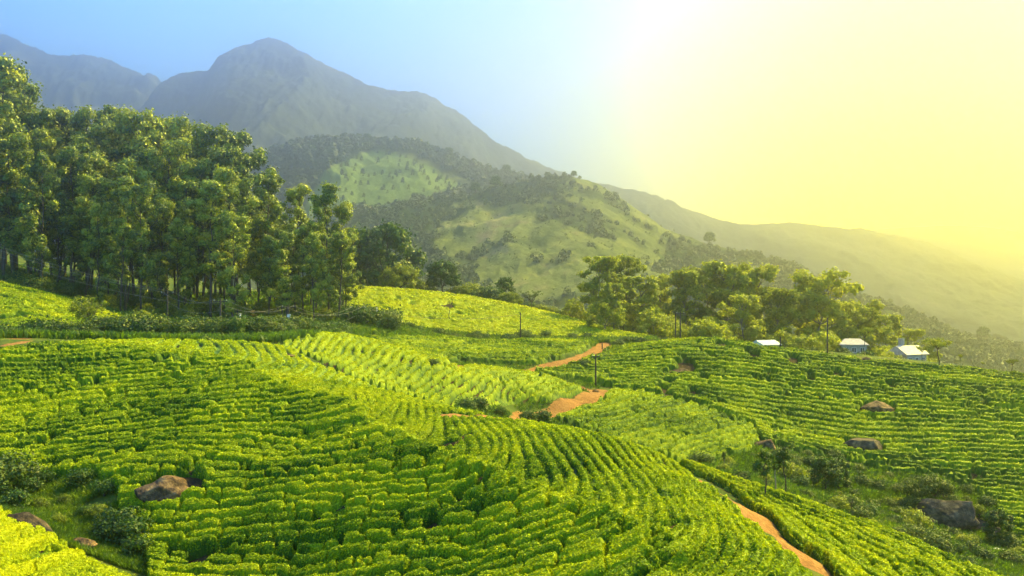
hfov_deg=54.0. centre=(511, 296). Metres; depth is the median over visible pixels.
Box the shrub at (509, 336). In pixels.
[500,333,514,338]
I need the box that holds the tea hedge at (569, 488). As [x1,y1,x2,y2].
[528,425,578,501]
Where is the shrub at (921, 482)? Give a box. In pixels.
[904,471,941,496]
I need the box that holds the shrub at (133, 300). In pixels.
[115,289,139,306]
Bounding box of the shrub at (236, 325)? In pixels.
[224,310,245,333]
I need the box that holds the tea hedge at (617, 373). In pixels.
[540,369,739,380]
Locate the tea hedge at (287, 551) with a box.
[145,541,309,562]
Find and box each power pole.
[161,291,173,318]
[213,299,226,318]
[282,305,293,316]
[592,354,598,385]
[675,312,683,337]
[827,318,827,352]
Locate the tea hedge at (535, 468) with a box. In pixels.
[437,418,548,524]
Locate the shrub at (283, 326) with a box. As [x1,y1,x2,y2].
[257,318,286,332]
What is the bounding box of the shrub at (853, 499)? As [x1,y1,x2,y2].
[836,492,868,510]
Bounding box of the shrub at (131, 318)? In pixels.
[121,314,146,327]
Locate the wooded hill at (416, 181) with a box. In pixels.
[168,141,485,288]
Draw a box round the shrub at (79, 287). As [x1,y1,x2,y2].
[66,279,88,294]
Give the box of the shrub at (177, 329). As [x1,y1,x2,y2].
[170,321,191,333]
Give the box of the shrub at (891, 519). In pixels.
[881,516,896,523]
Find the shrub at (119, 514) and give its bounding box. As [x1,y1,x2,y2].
[95,499,145,530]
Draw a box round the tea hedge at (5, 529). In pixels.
[0,521,32,534]
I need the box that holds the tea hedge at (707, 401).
[679,392,1023,436]
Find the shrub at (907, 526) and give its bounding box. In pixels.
[900,522,917,529]
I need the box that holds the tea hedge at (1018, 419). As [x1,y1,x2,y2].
[1012,416,1023,422]
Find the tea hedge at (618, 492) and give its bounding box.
[436,426,627,569]
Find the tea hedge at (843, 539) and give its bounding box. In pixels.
[748,488,857,545]
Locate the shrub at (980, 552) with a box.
[972,544,997,560]
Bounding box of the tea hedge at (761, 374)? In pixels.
[657,366,1023,400]
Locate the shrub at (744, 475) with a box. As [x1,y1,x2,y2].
[732,468,751,479]
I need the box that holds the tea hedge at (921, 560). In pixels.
[862,531,937,567]
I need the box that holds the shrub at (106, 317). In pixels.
[92,312,129,328]
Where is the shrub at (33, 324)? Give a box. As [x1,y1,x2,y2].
[18,313,58,330]
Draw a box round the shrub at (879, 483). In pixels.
[870,477,889,489]
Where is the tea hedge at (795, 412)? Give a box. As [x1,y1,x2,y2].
[652,387,832,421]
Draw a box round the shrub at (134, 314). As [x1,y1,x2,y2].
[122,307,154,318]
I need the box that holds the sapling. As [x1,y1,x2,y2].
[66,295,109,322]
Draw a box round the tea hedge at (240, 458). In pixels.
[48,449,301,477]
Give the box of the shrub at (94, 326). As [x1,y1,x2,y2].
[76,320,102,331]
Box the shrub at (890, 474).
[882,471,894,477]
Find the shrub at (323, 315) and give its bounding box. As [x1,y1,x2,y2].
[312,308,335,321]
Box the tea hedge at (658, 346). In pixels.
[591,343,729,354]
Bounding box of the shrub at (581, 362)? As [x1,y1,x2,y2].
[577,358,590,365]
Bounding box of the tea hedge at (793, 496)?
[772,489,912,541]
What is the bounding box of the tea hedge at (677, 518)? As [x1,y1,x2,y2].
[572,475,686,575]
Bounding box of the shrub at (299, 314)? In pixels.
[290,308,308,320]
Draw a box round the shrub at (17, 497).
[0,483,36,507]
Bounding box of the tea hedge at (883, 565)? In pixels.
[849,545,903,575]
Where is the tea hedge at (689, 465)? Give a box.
[679,458,749,488]
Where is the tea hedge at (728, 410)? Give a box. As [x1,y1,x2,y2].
[694,402,813,429]
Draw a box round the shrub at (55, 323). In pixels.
[40,317,72,331]
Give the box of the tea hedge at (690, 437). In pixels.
[652,421,753,451]
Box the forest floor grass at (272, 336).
[0,261,338,342]
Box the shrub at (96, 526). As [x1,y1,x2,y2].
[89,513,114,536]
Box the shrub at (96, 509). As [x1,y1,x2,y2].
[86,502,109,518]
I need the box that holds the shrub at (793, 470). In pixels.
[776,461,808,478]
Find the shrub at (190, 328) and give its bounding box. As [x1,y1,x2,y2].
[168,317,197,332]
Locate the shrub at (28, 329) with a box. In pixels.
[23,323,44,330]
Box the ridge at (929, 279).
[534,176,1023,342]
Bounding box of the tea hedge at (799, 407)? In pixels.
[634,385,899,421]
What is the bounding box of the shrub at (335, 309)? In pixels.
[329,301,354,315]
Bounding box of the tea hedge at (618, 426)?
[596,403,707,432]
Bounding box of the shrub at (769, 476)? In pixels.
[756,473,774,481]
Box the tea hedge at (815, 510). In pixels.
[781,496,870,532]
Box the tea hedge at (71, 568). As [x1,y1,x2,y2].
[28,556,100,575]
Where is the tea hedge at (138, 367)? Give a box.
[81,359,208,373]
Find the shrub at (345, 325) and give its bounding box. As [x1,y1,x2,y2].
[326,317,356,334]
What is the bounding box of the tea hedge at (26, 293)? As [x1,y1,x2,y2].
[0,286,79,308]
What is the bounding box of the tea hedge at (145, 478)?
[110,406,456,494]
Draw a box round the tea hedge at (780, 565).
[748,518,788,575]
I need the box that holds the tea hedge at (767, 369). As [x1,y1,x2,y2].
[559,358,1023,395]
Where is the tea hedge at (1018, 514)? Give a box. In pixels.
[1006,511,1023,518]
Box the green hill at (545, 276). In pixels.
[260,176,1023,371]
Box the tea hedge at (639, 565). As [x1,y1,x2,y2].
[611,547,673,575]
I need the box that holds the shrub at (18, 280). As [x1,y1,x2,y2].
[7,277,22,284]
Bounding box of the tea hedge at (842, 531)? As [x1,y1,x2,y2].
[795,508,865,545]
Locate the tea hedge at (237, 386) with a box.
[174,379,288,394]
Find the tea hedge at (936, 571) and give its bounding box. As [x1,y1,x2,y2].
[926,565,955,575]
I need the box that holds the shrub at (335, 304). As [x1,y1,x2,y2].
[323,299,348,308]
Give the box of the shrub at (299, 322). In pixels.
[282,313,315,328]
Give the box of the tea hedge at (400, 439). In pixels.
[299,431,415,463]
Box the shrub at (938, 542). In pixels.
[914,528,956,555]
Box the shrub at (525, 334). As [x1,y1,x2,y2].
[518,331,535,337]
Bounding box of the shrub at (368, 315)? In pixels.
[348,302,376,323]
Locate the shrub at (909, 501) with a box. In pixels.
[900,493,921,507]
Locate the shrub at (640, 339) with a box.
[633,336,646,341]
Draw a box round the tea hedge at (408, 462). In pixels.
[310,405,459,476]
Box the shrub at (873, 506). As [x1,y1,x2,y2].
[862,498,883,518]
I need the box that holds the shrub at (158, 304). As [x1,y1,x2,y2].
[152,294,175,308]
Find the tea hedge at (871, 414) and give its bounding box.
[633,382,1011,421]
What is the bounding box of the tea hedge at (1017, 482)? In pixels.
[888,465,1023,486]
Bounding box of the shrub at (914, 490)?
[899,482,931,497]
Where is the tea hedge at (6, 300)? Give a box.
[0,296,21,304]
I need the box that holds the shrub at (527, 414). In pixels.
[517,408,538,420]
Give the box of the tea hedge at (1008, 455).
[1001,452,1023,458]
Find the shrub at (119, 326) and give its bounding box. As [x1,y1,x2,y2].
[102,313,142,332]
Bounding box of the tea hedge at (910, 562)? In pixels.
[801,508,934,575]
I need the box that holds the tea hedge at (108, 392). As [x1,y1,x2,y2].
[0,387,115,405]
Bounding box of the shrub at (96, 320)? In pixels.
[77,315,109,330]
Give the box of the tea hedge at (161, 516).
[126,508,193,526]
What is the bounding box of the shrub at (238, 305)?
[225,302,252,316]
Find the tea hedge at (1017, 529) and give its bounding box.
[1002,526,1023,531]
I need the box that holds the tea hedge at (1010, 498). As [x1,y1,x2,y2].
[985,492,1023,502]
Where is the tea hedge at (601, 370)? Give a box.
[535,366,644,372]
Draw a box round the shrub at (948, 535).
[929,526,953,542]
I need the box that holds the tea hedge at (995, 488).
[970,483,1023,494]
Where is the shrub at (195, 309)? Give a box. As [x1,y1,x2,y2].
[184,304,200,314]
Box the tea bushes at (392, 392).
[0,280,1023,570]
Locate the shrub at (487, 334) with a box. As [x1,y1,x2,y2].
[480,332,491,337]
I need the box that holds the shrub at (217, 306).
[206,298,223,311]
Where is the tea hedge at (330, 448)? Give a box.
[268,428,404,456]
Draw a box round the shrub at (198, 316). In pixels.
[176,312,210,323]
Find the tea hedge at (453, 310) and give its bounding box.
[361,297,509,322]
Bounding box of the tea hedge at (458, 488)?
[190,462,497,521]
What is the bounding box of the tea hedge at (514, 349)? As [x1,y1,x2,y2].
[450,346,583,354]
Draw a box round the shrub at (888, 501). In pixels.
[877,495,898,507]
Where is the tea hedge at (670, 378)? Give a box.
[551,371,878,403]
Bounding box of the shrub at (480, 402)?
[466,393,492,411]
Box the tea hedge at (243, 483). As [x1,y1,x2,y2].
[201,406,457,492]
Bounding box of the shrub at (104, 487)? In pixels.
[89,476,117,496]
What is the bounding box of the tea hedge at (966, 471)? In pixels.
[962,468,1023,478]
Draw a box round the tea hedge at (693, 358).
[682,354,1000,391]
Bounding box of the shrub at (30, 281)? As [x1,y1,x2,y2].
[21,272,51,286]
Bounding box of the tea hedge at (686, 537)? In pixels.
[664,513,697,554]
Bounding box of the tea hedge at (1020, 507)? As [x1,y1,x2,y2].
[997,503,1023,509]
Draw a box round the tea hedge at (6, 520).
[0,516,17,525]
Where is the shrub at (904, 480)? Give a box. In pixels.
[900,475,914,484]
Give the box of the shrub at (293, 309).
[283,304,300,313]
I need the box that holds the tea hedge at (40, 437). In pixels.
[0,411,271,444]
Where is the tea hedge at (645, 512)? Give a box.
[581,428,653,523]
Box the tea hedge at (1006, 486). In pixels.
[954,479,1023,490]
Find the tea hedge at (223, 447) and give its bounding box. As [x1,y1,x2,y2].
[143,442,275,456]
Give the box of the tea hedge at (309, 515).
[221,495,442,530]
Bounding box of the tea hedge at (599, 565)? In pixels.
[529,537,663,575]
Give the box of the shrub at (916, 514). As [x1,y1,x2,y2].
[898,505,938,528]
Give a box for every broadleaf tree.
[348,226,378,283]
[351,218,427,285]
[356,239,396,286]
[362,133,370,139]
[375,262,420,288]
[406,281,428,289]
[425,259,461,291]
[444,147,452,154]
[470,181,481,193]
[489,175,501,185]
[494,277,517,293]
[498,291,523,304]
[501,164,511,172]
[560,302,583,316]
[564,298,584,317]
[583,298,625,328]
[607,298,637,329]
[633,305,672,335]
[636,315,671,336]
[656,312,681,337]
[657,322,688,337]
[671,326,687,337]
[682,320,719,337]
[686,315,739,337]
[693,318,735,339]
[703,231,716,241]
[763,328,791,346]
[786,333,824,350]
[802,331,841,351]
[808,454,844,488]
[829,456,851,488]
[834,347,849,352]
[858,350,874,355]
[871,345,890,355]
[879,351,900,357]
[976,326,990,337]
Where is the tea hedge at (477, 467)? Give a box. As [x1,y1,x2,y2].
[402,459,484,496]
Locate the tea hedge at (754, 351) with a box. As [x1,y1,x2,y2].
[613,340,1023,380]
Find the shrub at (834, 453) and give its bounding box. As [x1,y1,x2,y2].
[825,449,846,460]
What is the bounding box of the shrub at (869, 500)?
[864,496,880,506]
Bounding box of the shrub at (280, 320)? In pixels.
[263,312,297,330]
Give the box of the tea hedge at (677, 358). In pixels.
[568,354,682,363]
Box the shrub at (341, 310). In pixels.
[332,304,351,318]
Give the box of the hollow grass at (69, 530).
[0,474,146,575]
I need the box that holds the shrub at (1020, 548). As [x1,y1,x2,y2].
[1013,546,1023,554]
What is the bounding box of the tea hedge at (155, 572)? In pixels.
[147,568,254,575]
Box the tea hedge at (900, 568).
[859,542,919,575]
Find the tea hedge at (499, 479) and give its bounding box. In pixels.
[442,469,518,504]
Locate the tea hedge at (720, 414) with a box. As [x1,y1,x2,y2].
[660,410,727,429]
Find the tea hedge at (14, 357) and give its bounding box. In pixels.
[0,350,40,361]
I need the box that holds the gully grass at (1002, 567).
[701,440,1023,575]
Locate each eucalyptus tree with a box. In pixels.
[0,53,32,269]
[0,87,23,265]
[0,94,36,231]
[0,119,44,271]
[0,121,23,244]
[0,127,38,271]
[0,130,45,280]
[0,169,48,272]
[6,81,43,263]
[9,57,58,265]
[10,150,60,278]
[15,111,31,269]
[16,104,57,273]
[27,125,58,276]
[30,137,51,273]
[37,168,83,281]
[38,146,67,279]
[41,144,95,282]
[41,166,97,282]
[43,127,67,275]
[47,105,75,272]
[50,105,110,201]
[52,125,84,275]
[56,171,112,295]
[59,171,76,282]
[63,140,108,288]
[66,128,99,281]
[66,151,110,291]
[68,123,142,283]
[78,202,113,299]
[84,177,119,293]
[89,174,149,310]
[92,104,120,147]
[92,178,143,294]
[98,159,124,294]
[100,146,125,285]
[101,217,136,310]
[105,154,164,295]
[106,104,191,289]
[107,186,152,302]
[114,177,169,309]
[116,165,164,287]
[126,115,175,289]
[129,147,185,298]
[131,134,194,295]
[146,196,180,303]
[148,142,178,290]
[153,150,171,285]
[157,111,211,293]
[162,167,180,295]
[163,217,200,309]
[166,156,216,299]
[168,178,205,304]
[172,169,201,298]
[172,205,206,288]
[177,156,219,297]
[180,176,234,316]
[185,120,267,294]
[199,163,263,303]
[203,166,249,297]
[205,191,237,308]
[206,144,279,295]
[213,144,217,292]
[213,210,252,319]
[226,176,254,288]
[226,194,248,302]
[240,220,267,301]
[241,195,261,296]
[241,214,270,291]
[246,169,296,302]
[247,212,291,301]
[250,198,279,256]
[253,234,276,316]
[256,194,279,222]
[258,228,309,316]
[263,226,292,311]
[265,231,308,317]
[277,182,312,294]
[284,236,314,310]
[287,223,315,318]
[299,231,332,320]
[299,239,319,305]
[303,240,326,310]
[305,180,339,309]
[317,230,356,317]
[318,199,358,306]
[326,235,357,310]
[327,228,354,305]
[328,231,365,308]
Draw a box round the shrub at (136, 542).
[117,531,152,556]
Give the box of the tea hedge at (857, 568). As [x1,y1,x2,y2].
[828,548,873,575]
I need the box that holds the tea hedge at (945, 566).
[932,558,962,575]
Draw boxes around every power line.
[0,250,161,291]
[2,247,172,291]
[7,259,164,300]
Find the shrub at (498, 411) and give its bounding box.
[494,405,507,416]
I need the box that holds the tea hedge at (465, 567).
[362,552,499,575]
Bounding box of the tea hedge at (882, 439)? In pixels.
[760,417,1023,445]
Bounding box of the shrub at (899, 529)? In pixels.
[891,524,905,531]
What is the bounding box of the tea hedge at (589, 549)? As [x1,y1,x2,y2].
[477,521,662,575]
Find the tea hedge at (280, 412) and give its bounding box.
[270,399,355,417]
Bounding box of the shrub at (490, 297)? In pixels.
[487,290,506,301]
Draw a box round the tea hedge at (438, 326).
[421,323,553,336]
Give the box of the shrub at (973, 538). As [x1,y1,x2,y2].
[966,533,980,543]
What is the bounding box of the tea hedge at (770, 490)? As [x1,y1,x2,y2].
[723,471,785,497]
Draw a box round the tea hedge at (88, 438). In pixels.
[0,421,262,450]
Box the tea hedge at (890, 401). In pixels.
[878,397,1023,411]
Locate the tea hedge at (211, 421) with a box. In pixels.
[83,414,303,435]
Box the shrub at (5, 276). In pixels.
[0,272,18,280]
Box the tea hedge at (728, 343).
[603,337,735,351]
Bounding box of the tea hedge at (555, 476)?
[438,424,565,525]
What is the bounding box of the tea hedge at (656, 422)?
[606,415,679,435]
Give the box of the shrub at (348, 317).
[338,304,365,322]
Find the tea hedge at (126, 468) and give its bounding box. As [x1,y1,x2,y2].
[97,439,465,479]
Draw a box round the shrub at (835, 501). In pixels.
[826,494,849,510]
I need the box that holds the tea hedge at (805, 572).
[779,544,812,575]
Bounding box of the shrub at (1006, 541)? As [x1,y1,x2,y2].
[988,529,1022,548]
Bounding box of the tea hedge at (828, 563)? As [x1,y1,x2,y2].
[796,542,843,575]
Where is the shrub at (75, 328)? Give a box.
[57,319,94,332]
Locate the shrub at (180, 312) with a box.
[172,306,197,317]
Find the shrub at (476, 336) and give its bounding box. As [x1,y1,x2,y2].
[470,333,485,338]
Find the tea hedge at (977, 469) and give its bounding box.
[760,434,1023,474]
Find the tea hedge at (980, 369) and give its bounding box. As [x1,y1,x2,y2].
[828,352,1022,375]
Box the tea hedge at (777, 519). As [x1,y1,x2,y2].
[746,499,819,547]
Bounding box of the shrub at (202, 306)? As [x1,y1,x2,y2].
[189,296,216,311]
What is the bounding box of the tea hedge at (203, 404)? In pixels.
[0,399,216,427]
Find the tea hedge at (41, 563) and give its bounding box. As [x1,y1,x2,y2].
[0,547,86,575]
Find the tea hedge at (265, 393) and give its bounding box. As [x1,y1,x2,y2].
[176,387,307,403]
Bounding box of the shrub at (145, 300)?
[135,296,154,306]
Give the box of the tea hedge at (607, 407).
[561,394,655,422]
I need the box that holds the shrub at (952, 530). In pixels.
[943,526,963,534]
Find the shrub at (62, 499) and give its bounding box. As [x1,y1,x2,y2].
[55,493,72,503]
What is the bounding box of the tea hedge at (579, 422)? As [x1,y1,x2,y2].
[572,397,685,427]
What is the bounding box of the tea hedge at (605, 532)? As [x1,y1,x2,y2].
[441,513,641,575]
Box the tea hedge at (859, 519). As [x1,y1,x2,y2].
[778,490,918,538]
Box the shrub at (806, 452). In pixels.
[802,449,815,454]
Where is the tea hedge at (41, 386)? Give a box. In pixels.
[2,368,238,393]
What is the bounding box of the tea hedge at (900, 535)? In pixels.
[774,489,933,547]
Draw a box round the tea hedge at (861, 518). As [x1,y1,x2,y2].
[845,513,894,529]
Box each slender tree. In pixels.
[721,451,726,461]
[750,447,778,493]
[770,452,781,488]
[773,443,794,491]
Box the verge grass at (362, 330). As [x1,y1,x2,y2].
[275,295,659,349]
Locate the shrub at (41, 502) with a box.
[31,495,51,508]
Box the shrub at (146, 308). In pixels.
[135,303,154,312]
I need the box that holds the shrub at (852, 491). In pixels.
[847,486,861,495]
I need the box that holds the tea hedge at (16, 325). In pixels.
[11,321,79,326]
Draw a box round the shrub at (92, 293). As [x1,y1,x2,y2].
[87,288,99,297]
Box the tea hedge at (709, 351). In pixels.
[585,345,823,366]
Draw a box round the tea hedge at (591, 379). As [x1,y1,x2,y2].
[585,375,849,402]
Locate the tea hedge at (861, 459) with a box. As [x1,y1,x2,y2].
[780,439,1023,469]
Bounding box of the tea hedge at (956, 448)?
[937,445,1023,455]
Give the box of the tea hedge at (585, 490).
[541,425,596,501]
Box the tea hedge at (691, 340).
[619,339,712,346]
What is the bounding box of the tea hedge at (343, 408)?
[302,400,364,420]
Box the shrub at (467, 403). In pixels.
[454,395,478,409]
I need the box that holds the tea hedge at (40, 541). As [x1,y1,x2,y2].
[0,531,58,556]
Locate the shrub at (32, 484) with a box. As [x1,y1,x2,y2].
[13,473,50,493]
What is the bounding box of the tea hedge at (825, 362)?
[729,347,1023,381]
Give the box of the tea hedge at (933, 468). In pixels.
[764,439,962,474]
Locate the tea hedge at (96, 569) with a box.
[73,563,117,575]
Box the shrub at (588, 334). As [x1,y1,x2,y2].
[581,331,592,336]
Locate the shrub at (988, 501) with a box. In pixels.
[976,493,996,506]
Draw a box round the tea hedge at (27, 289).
[0,284,98,311]
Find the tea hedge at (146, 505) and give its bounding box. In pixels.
[117,496,154,511]
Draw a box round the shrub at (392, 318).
[368,308,405,330]
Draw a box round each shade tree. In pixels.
[575,255,620,311]
[598,282,628,328]
[611,253,647,307]
[618,274,663,330]
[643,273,672,313]
[659,268,711,328]
[678,265,729,321]
[695,258,751,339]
[716,293,768,342]
[736,263,786,334]
[754,287,801,341]
[783,267,864,337]
[784,294,816,335]
[827,300,866,339]
[841,298,893,354]
[874,312,905,348]
[893,327,925,345]
[921,338,942,361]
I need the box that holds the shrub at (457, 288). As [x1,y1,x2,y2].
[449,285,466,293]
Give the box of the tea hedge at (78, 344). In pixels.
[52,338,126,349]
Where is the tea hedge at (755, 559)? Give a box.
[730,514,763,575]
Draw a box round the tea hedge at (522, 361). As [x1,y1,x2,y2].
[419,351,568,364]
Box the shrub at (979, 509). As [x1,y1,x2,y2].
[974,504,986,515]
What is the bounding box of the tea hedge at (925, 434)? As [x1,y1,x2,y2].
[811,423,1023,440]
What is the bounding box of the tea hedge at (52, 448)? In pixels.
[0,435,118,456]
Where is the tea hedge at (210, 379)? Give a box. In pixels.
[121,371,265,391]
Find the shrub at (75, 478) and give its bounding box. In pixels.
[57,463,93,487]
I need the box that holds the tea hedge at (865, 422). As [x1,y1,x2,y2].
[828,416,1023,430]
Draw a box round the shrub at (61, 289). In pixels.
[50,279,78,295]
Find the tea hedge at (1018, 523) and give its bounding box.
[1001,520,1023,527]
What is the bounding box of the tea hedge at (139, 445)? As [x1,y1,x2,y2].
[42,437,212,463]
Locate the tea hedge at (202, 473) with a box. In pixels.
[177,415,459,482]
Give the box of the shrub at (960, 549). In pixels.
[950,539,969,554]
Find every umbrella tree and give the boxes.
[730,323,740,339]
[857,327,872,345]
[916,346,929,359]
[921,337,953,364]
[1005,359,1018,370]
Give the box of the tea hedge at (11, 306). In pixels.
[0,303,102,318]
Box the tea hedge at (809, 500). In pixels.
[777,489,842,511]
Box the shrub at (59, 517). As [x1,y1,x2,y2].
[51,513,70,522]
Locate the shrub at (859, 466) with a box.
[854,464,865,470]
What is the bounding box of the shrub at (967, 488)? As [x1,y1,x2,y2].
[958,484,976,492]
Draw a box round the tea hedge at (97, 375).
[0,368,143,383]
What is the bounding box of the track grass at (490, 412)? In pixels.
[448,359,599,427]
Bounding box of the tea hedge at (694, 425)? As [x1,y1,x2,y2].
[661,414,736,435]
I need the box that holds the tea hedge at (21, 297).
[0,289,63,307]
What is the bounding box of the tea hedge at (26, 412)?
[0,388,234,419]
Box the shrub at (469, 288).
[457,280,490,297]
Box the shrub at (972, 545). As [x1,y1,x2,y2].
[959,539,983,552]
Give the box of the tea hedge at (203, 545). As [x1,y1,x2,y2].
[144,515,406,558]
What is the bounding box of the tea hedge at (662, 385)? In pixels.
[600,378,860,411]
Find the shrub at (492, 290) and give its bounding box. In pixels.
[472,282,502,299]
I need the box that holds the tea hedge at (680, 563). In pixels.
[658,486,708,575]
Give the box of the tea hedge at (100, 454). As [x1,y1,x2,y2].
[28,447,135,471]
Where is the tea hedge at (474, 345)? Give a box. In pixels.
[393,342,586,351]
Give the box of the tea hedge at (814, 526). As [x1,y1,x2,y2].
[780,507,830,535]
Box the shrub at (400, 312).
[381,304,402,322]
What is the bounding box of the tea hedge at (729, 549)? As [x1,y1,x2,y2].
[695,499,737,575]
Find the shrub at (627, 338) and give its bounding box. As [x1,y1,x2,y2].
[619,335,631,342]
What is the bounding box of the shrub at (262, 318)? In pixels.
[238,312,272,331]
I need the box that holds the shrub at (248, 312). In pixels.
[225,303,254,318]
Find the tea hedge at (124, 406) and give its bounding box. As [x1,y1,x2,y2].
[46,399,176,418]
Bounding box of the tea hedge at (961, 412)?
[895,406,1023,420]
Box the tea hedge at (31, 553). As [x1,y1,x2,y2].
[0,539,68,568]
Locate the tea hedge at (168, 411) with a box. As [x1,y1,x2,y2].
[78,406,212,425]
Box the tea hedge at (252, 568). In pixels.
[147,558,343,575]
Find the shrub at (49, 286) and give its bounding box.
[29,277,55,292]
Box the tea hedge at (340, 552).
[146,540,368,569]
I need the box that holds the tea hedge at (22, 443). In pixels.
[0,432,84,448]
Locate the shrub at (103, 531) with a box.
[91,511,129,544]
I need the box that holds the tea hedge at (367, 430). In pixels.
[248,421,387,449]
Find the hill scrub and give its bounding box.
[430,186,696,308]
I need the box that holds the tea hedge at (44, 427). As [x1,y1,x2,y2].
[0,420,79,434]
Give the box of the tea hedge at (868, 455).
[539,371,925,460]
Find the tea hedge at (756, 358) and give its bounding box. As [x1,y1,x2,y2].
[593,350,1023,388]
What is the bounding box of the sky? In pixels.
[0,0,1023,232]
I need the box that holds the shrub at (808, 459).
[801,453,818,465]
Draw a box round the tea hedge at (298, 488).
[179,459,469,503]
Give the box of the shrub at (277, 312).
[266,309,284,317]
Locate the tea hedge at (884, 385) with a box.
[781,371,1023,397]
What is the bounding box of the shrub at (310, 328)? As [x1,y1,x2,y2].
[300,321,318,329]
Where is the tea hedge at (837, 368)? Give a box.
[824,364,1023,384]
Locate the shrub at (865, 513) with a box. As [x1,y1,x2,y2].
[846,504,874,518]
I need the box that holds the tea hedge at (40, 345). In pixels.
[0,341,57,349]
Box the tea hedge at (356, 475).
[328,454,470,482]
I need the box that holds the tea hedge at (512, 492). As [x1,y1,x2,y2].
[289,479,540,532]
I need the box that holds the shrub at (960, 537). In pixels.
[955,532,971,543]
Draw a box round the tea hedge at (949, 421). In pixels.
[899,415,1023,426]
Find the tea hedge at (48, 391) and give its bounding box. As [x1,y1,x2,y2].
[0,382,123,398]
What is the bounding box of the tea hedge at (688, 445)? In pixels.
[658,432,732,456]
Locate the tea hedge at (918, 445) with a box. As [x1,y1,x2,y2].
[754,419,1023,450]
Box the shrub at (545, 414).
[535,406,556,423]
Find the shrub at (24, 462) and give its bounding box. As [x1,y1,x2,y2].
[0,447,51,486]
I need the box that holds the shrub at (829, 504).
[821,501,836,508]
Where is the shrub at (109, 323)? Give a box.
[96,314,125,331]
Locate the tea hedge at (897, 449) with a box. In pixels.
[756,424,937,452]
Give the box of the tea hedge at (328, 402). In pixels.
[305,396,350,409]
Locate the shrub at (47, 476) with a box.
[33,467,56,484]
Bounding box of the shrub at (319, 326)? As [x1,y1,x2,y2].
[305,317,329,330]
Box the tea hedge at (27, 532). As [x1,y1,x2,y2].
[0,525,45,543]
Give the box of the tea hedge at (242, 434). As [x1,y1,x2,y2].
[10,430,249,461]
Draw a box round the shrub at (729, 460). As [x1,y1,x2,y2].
[720,455,737,463]
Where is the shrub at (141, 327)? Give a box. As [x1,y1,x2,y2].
[126,314,158,332]
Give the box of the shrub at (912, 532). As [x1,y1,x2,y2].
[902,523,933,543]
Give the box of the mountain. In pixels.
[45,37,1007,339]
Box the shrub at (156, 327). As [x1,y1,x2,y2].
[134,311,174,332]
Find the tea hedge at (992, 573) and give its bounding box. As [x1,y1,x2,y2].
[931,546,999,575]
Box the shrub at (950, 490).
[931,482,957,497]
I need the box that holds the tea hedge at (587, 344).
[459,340,591,348]
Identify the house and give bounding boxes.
[754,340,781,346]
[839,338,868,353]
[885,338,929,360]
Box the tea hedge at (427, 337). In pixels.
[369,334,527,341]
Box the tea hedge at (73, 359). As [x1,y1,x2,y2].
[0,350,164,364]
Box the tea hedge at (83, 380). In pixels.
[0,373,135,389]
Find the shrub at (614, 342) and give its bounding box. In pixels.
[609,339,625,344]
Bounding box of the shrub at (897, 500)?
[890,495,903,506]
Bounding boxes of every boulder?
[7,512,52,531]
[73,537,97,547]
[134,475,189,502]
[669,368,689,372]
[754,439,775,450]
[843,438,882,450]
[860,400,894,411]
[915,498,979,529]
[976,517,1000,533]
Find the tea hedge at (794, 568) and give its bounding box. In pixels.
[770,542,801,575]
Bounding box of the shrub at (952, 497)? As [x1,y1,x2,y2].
[939,494,961,500]
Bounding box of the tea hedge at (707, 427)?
[675,417,745,437]
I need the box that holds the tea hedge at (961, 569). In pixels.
[791,497,974,575]
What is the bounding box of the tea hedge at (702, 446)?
[667,433,758,458]
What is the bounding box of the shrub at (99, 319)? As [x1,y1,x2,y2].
[83,313,115,330]
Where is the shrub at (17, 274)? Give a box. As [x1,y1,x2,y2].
[8,266,32,280]
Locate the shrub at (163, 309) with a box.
[158,301,177,314]
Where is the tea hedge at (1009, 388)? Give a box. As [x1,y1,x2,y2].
[1000,385,1023,392]
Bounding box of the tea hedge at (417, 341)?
[377,338,465,344]
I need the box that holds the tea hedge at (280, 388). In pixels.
[230,382,293,394]
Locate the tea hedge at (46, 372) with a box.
[0,339,250,376]
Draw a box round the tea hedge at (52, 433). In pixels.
[30,404,305,440]
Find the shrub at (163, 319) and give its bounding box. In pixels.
[141,314,169,332]
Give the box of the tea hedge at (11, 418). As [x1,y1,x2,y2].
[0,410,56,425]
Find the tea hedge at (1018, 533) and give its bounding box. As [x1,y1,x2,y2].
[1008,531,1023,535]
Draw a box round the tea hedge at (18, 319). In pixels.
[0,314,94,324]
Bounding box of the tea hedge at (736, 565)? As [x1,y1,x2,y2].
[718,513,751,575]
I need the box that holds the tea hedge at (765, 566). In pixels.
[730,514,775,575]
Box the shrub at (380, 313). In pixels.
[371,308,387,322]
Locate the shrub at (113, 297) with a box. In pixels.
[105,294,118,300]
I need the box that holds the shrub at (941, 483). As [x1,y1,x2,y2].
[923,472,953,496]
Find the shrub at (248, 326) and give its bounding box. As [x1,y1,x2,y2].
[236,314,261,333]
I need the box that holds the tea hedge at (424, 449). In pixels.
[252,438,438,471]
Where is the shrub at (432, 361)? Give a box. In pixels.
[430,357,440,364]
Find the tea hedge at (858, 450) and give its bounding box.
[537,370,1001,459]
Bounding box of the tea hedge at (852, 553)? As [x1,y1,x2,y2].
[815,532,869,564]
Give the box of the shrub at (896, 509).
[887,505,907,513]
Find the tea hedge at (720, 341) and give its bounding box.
[607,336,745,349]
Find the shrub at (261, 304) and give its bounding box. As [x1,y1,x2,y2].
[251,298,276,315]
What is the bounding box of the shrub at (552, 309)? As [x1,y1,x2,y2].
[546,306,558,312]
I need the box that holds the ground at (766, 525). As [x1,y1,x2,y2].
[0,253,1009,575]
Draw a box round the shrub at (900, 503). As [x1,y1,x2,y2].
[898,499,915,509]
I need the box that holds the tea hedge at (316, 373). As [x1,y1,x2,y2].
[0,366,325,412]
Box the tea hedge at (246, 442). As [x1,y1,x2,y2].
[210,432,373,451]
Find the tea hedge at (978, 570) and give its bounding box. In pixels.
[914,541,987,575]

